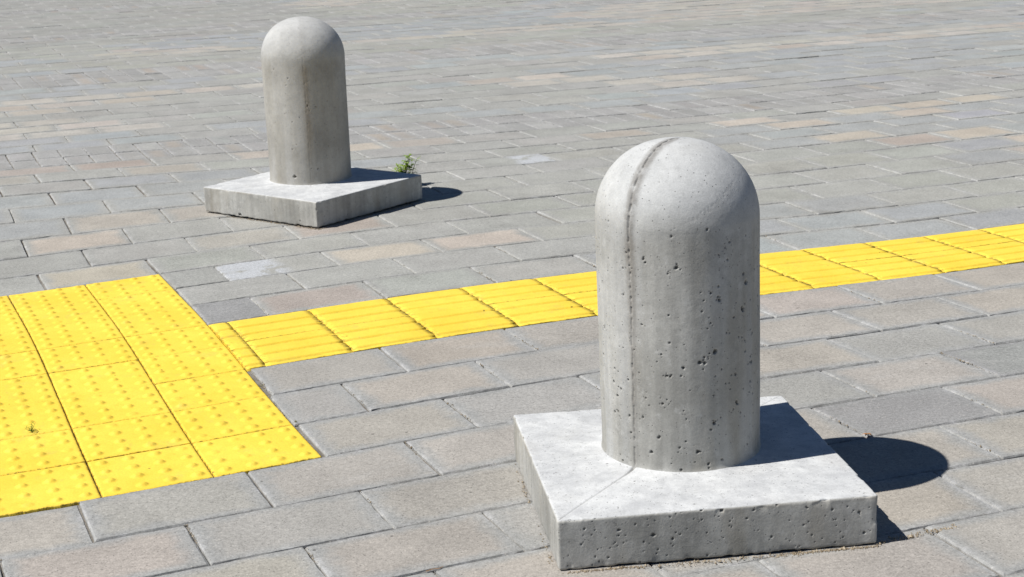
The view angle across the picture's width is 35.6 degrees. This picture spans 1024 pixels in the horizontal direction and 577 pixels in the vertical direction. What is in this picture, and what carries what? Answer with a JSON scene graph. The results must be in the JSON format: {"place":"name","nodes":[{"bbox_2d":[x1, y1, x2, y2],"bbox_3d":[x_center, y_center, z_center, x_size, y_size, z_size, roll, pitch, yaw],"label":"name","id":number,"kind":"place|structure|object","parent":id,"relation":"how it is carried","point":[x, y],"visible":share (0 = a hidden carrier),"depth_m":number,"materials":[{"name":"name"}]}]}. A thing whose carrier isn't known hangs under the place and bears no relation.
{"place":"outdoors","nodes":[
{"label":"outdoors","id":0,"kind":"place"},
{"bbox_2d":[0,274,321,517],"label":"tactile warning paving","id":1,"kind":"structure","parent":0,"point":[227,415],"depth_m":3.27,"materials":[{"name":"yellow paint"}]},
{"bbox_2d":[25,422,34,431],"bbox_3d":[-0.941,0.274,3.114,0.026,0.020,0.027,4,16,22],"label":"weed","id":2,"kind":"object","parent":1,"relation":"on","point":[32,427],"visible":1,"depth_m":3.11,"materials":[{"name":"yellow plant"}]},
{"bbox_2d":[0,0,1023,576],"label":"plaza paving","id":3,"kind":"structure","parent":0,"point":[822,122],"depth_m":4.82,"materials":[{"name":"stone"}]},
{"bbox_2d":[204,16,421,227],"bbox_3d":[-0.653,-0.566,5.130,0.502,0.607,0.503,9,18,36],"label":"concrete bollard","id":4,"kind":"object","parent":3,"relation":"on","point":[312,178],"visible":1,"depth_m":5.06,"materials":[{"name":"grey concrete"}]},
{"bbox_2d":[392,154,414,173],"bbox_3d":[-0.371,-0.406,5.499,0.090,0.113,0.090,-8,16,-21],"label":"weed","id":5,"kind":"object","parent":3,"relation":"on","point":[403,169],"visible":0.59,"depth_m":5.49,"materials":[{"name":"green plant"}]},
{"bbox_2d":[0,200,999,573],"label":"loose grit","id":6,"kind":"object","parent":3,"relation":"on","point":[694,560],"visible":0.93,"depth_m":2.47,"materials":[{"name":"grey gravel"}]},
{"bbox_2d":[513,137,877,569],"bbox_3d":[0.277,0.058,2.613,0.502,0.606,0.503,-4,15,-7],"label":"concrete bollard","id":7,"kind":"object","parent":3,"relation":"on","point":[686,440],"visible":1,"depth_m":2.52,"materials":[{"name":"grey concrete"}]},
{"label":"ground","id":8,"kind":"structure","parent":0,"visible":0},
{"bbox_2d":[208,224,1023,371],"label":"tactile guide strip","id":9,"kind":"object","parent":8,"relation":"on","point":[270,340],"visible":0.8,"depth_m":3.96,"materials":[{"name":"yellow paint"}]}
]}

